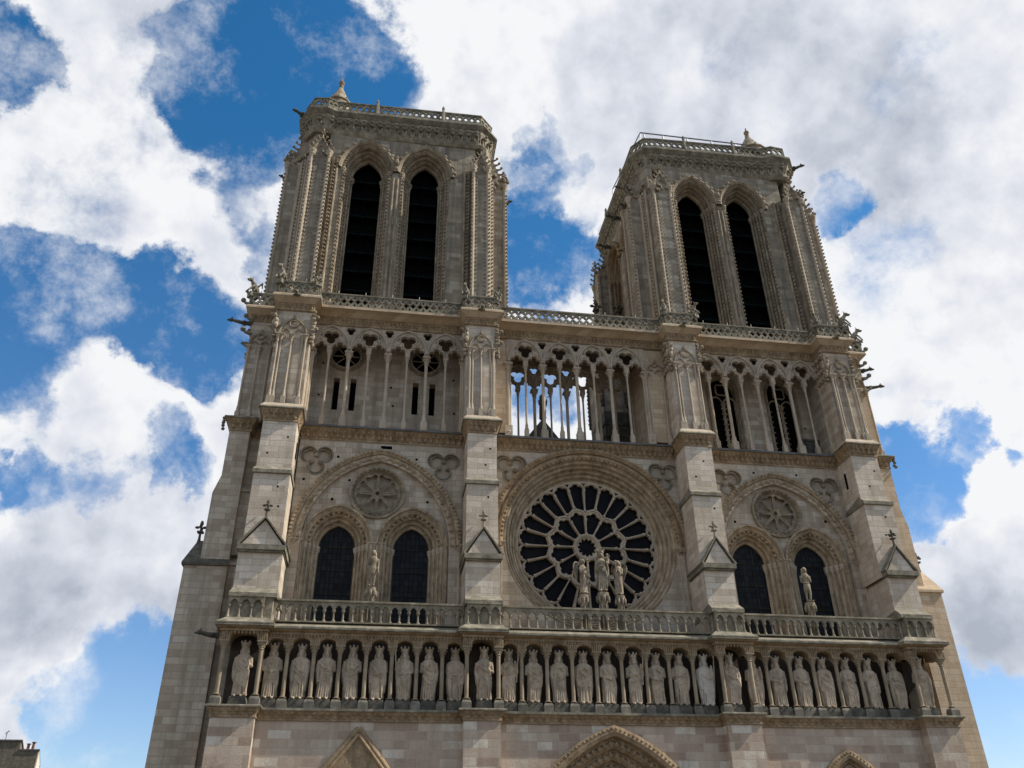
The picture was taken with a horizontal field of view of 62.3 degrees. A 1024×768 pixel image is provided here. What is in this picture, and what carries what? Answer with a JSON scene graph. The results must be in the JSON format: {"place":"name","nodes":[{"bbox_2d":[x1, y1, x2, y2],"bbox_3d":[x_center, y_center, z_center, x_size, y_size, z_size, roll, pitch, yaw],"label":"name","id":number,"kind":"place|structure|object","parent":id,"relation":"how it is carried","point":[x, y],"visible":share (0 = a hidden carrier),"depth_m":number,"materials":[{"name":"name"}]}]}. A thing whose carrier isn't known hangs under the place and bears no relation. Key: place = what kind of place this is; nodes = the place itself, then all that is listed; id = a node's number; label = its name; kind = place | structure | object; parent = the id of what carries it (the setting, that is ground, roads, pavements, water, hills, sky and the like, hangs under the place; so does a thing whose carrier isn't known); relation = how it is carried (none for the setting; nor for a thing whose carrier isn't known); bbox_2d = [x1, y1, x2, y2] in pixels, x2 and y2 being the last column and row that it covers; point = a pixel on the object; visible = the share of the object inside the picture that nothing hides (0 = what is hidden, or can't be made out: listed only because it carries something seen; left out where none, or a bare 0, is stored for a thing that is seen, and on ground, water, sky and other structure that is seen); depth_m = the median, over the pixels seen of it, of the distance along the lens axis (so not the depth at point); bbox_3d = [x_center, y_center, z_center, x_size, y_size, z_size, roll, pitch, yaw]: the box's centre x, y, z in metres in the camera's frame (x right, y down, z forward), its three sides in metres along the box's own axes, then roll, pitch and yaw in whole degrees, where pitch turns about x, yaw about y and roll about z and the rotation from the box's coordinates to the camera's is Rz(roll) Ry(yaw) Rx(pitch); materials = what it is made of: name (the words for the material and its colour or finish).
{"place":"outdoors","nodes":[
{"label":"outdoors","id":0,"kind":"place"},
{"bbox_2d":[0,731,39,767],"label":"grey house","id":1,"kind":"structure","parent":0,"point":[14,753],"depth_m":73.20,"materials":[{"name":"stone"}]},
{"bbox_2d":[0,0,1023,767],"label":"sky","id":2,"kind":"structure","parent":0,"point":[144,144],"materials":[{"name":"white"}]},
{"bbox_2d":[145,79,988,767],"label":"cathedral","id":3,"kind":"structure","parent":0,"point":[719,481],"depth_m":53.42,"materials":[{"name":"stone"}]},
{"bbox_2d":[227,640,252,703],"bbox_3d":[-13.585,14.549,42.601,1.015,3.225,0.845,2,-31,-4],"label":"king statue","id":4,"kind":"object","parent":3,"relation":"on","point":[242,663],"visible":1,"depth_m":42.35,"materials":[{"name":"stone"}]},
{"bbox_2d":[245,277,262,300],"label":"chimera statue","id":5,"kind":"object","parent":3,"relation":"on","point":[254,287],"visible":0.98,"depth_m":57.08,"materials":[{"name":"stone"}]},
{"bbox_2d":[260,643,282,707],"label":"king statue","id":6,"kind":"object","parent":3,"relation":"on","point":[272,666],"visible":1,"depth_m":42.88,"materials":[{"name":"stone"}]},
{"bbox_2d":[274,263,290,287],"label":"chimera statue","id":7,"kind":"object","parent":3,"relation":"on","point":[282,276],"visible":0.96,"depth_m":55.86,"materials":[{"name":"stone"}]},
{"bbox_2d":[286,643,309,707],"bbox_3d":[-10.875,14.942,43.322,1.066,3.225,0.845,2,-31,-4],"label":"king statue","id":8,"kind":"object","parent":3,"relation":"on","point":[299,669],"visible":1,"depth_m":43.07,"materials":[{"name":"stone"}]},
{"bbox_2d":[312,270,322,288],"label":"chimera statue","id":9,"kind":"object","parent":3,"relation":"on","point":[318,279],"visible":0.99,"depth_m":56.13,"materials":[{"name":"stone"}]},
{"bbox_2d":[314,644,335,707],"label":"king statue","id":10,"kind":"object","parent":3,"relation":"on","point":[325,670],"visible":0.99,"depth_m":43.24,"materials":[{"name":"stone"}]},
{"bbox_2d":[340,645,361,708],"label":"king statue","id":11,"kind":"object","parent":3,"relation":"on","point":[351,669],"visible":1,"depth_m":43.42,"materials":[{"name":"stone"}]},
{"bbox_2d":[364,550,379,621],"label":"nude statue","id":12,"kind":"object","parent":3,"relation":"on","point":[370,592],"visible":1,"depth_m":47.06,"materials":[{"name":"stone"}]},
{"bbox_2d":[367,645,387,708],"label":"king statue","id":13,"kind":"object","parent":3,"relation":"on","point":[377,673],"visible":1,"depth_m":43.61,"materials":[{"name":"stone"}]},
{"bbox_2d":[394,646,413,709],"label":"king statue","id":14,"kind":"object","parent":3,"relation":"on","point":[404,667],"visible":1,"depth_m":43.80,"materials":[{"name":"stone"}]},
{"bbox_2d":[419,647,438,709],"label":"king statue","id":15,"kind":"object","parent":3,"relation":"on","point":[429,670],"visible":1,"depth_m":43.98,"materials":[{"name":"stone"}]},
{"bbox_2d":[446,647,464,709],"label":"king statue","id":16,"kind":"object","parent":3,"relation":"on","point":[455,673],"visible":1,"depth_m":44.16,"materials":[{"name":"stone"}]},
{"bbox_2d":[461,283,471,301],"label":"chimera statue","id":17,"kind":"object","parent":3,"relation":"on","point":[466,290],"visible":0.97,"depth_m":57.54,"materials":[{"name":"stone"}]},
{"bbox_2d":[474,646,493,707],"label":"king statue","id":18,"kind":"object","parent":3,"relation":"on","point":[483,669],"visible":1,"depth_m":44.02,"materials":[{"name":"stone"}]},
{"bbox_2d":[491,285,502,304],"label":"chimera statue","id":19,"kind":"object","parent":3,"relation":"on","point":[496,293],"visible":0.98,"depth_m":57.86,"materials":[{"name":"stone"}]},
{"bbox_2d":[500,649,518,710],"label":"king statue","id":20,"kind":"object","parent":3,"relation":"on","point":[509,671],"visible":0.98,"depth_m":44.59,"materials":[{"name":"stone"}]},
{"bbox_2d":[525,649,543,711],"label":"king statue","id":21,"kind":"object","parent":3,"relation":"on","point":[533,671],"visible":1,"depth_m":44.72,"materials":[{"name":"stone"}]},
{"bbox_2d":[538,394,548,419],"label":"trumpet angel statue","id":22,"kind":"object","parent":3,"relation":"on","point":[540,407],"visible":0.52,"depth_m":70.42,"materials":[{"name":"stone"}]},
{"bbox_2d":[549,650,569,711],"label":"king statue","id":23,"kind":"object","parent":3,"relation":"on","point":[558,673],"visible":1,"depth_m":44.89,"materials":[{"name":"stone"}]},
{"bbox_2d":[573,559,589,628],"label":"angel statue","id":24,"kind":"object","parent":3,"relation":"on","point":[583,600],"visible":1,"depth_m":48.67,"materials":[{"name":"stone"}]},
{"bbox_2d":[574,651,594,711],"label":"king statue","id":25,"kind":"object","parent":3,"relation":"on","point":[583,672],"visible":1,"depth_m":45.08,"materials":[{"name":"stone"}]},
{"bbox_2d":[503,461,676,629],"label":"rose window","id":26,"kind":"structure","parent":3,"relation":"in","point":[566,512],"depth_m":53.08,"materials":[{"name":"stone"}]},
{"bbox_2d":[594,548,610,629],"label":"virgin statue","id":27,"kind":"object","parent":3,"relation":"on","point":[601,570],"visible":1,"depth_m":48.91,"materials":[{"name":"stone"}]},
{"bbox_2d":[599,651,619,712],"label":"king statue","id":28,"kind":"object","parent":3,"relation":"on","point":[607,673],"visible":1,"depth_m":45.27,"materials":[{"name":"stone"}]},
{"bbox_2d":[611,560,626,629],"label":"angel statue","id":29,"kind":"object","parent":3,"relation":"on","point":[618,571],"visible":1,"depth_m":48.96,"materials":[{"name":"stone"}]},
{"bbox_2d":[625,652,645,712],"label":"king statue","id":30,"kind":"object","parent":3,"relation":"on","point":[634,672],"visible":0.99,"depth_m":45.47,"materials":[{"name":"stone"}]},
{"bbox_2d":[648,652,669,713],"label":"king statue","id":31,"kind":"object","parent":3,"relation":"on","point":[656,672],"visible":1,"depth_m":45.65,"materials":[{"name":"stone"}]},
{"bbox_2d":[660,300,668,317],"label":"chimera statue","id":32,"kind":"object","parent":3,"relation":"on","point":[663,308],"visible":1,"depth_m":59.46,"materials":[{"name":"stone"}]},
{"bbox_2d":[671,653,692,713],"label":"king statue","id":33,"kind":"object","parent":3,"relation":"on","point":[680,675],"visible":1,"depth_m":45.82,"materials":[{"name":"stone"}]},
{"bbox_2d":[687,302,699,320],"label":"chimera statue","id":34,"kind":"object","parent":3,"relation":"on","point":[693,309],"visible":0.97,"depth_m":59.78,"materials":[{"name":"stone"}]},
{"bbox_2d":[696,654,718,713],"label":"king statue","id":35,"kind":"object","parent":3,"relation":"on","point":[705,676],"visible":1,"depth_m":46.05,"materials":[{"name":"stone"}]},
{"bbox_2d":[706,374,747,448],"bbox_3d":[15.189,2.213,60.401,2.440,6.730,0.529,4,-31,-8],"label":"lancet window","id":36,"kind":"structure","parent":3,"relation":"in","point":[723,404],"depth_m":60.36,"materials":[{"name":"stone"}]},
{"bbox_2d":[722,653,745,711],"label":"king statue","id":37,"kind":"object","parent":3,"relation":"on","point":[732,681],"visible":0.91,"depth_m":45.88,"materials":[{"name":"stone"}]},
{"bbox_2d":[744,655,769,714],"bbox_3d":[13.368,16.608,46.658,1.025,3.225,0.845,2,-31,-5],"label":"king statue","id":38,"kind":"object","parent":3,"relation":"on","point":[759,683],"visible":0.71,"depth_m":46.45,"materials":[{"name":"stone"}]},
{"bbox_2d":[769,656,793,715],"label":"king statue","id":39,"kind":"object","parent":3,"relation":"on","point":[778,680],"visible":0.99,"depth_m":46.60,"materials":[{"name":"stone"}]},
{"bbox_2d":[764,378,804,451],"bbox_3d":[19.537,2.511,61.000,2.440,6.730,0.529,4,-31,-8],"label":"lancet window","id":40,"kind":"structure","parent":3,"relation":"in","point":[781,408],"depth_m":61.01,"materials":[{"name":"stone"}]},
{"bbox_2d":[792,656,817,715],"bbox_3d":[16.138,16.798,47.039,1.068,3.225,0.845,7,-32,-13],"label":"king statue","id":41,"kind":"object","parent":3,"relation":"on","point":[801,677],"visible":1,"depth_m":46.77,"materials":[{"name":"stone"}]},
{"bbox_2d":[799,567,817,635],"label":"nude statue","id":42,"kind":"object","parent":3,"relation":"on","point":[810,607],"visible":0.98,"depth_m":50.53,"materials":[{"name":"stone"}]},
{"bbox_2d":[810,312,818,328],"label":"chimera statue","id":43,"kind":"object","parent":3,"relation":"on","point":[814,321],"visible":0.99,"depth_m":60.98,"materials":[{"name":"stone"}]},
{"bbox_2d":[816,657,841,715],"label":"king statue","id":44,"kind":"object","parent":3,"relation":"on","point":[826,686],"visible":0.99,"depth_m":46.94,"materials":[{"name":"stone"}]},
{"bbox_2d":[834,312,850,332],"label":"chimera statue","id":45,"kind":"object","parent":3,"relation":"on","point":[841,321],"visible":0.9,"depth_m":61.31,"materials":[{"name":"stone"}]},
{"bbox_2d":[839,657,865,716],"bbox_3d":[18.845,16.986,47.414,1.003,3.225,0.845,1,-31,-2],"label":"king statue","id":46,"kind":"object","parent":3,"relation":"on","point":[850,689],"visible":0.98,"depth_m":47.14,"materials":[{"name":"stone"}]},
{"bbox_2d":[848,328,862,347],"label":"chimera statue","id":47,"kind":"object","parent":3,"relation":"on","point":[854,336],"visible":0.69,"depth_m":63.14,"materials":[{"name":"stone"}]},
{"bbox_2d":[862,658,888,716],"bbox_3d":[20.191,17.076,47.595,1.057,3.225,0.845,6,-31,-12],"label":"king statue","id":48,"kind":"object","parent":3,"relation":"on","point":[871,684],"visible":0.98,"depth_m":47.34,"materials":[{"name":"stone"}]},
{"bbox_2d":[886,659,913,716],"bbox_3d":[21.697,17.181,47.806,1.050,3.225,0.845,1,-31,-4],"label":"king statue","id":49,"kind":"object","parent":3,"relation":"on","point":[895,681],"visible":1,"depth_m":47.54,"materials":[{"name":"stone"}]},
{"bbox_2d":[911,658,940,714],"bbox_3d":[23.126,17.072,47.653,1.046,3.225,0.845,1,-31,-3],"label":"king statue","id":50,"kind":"object","parent":3,"relation":"on","point":[925,684],"visible":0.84,"depth_m":47.42,"materials":[{"name":"stone"}]}
]}

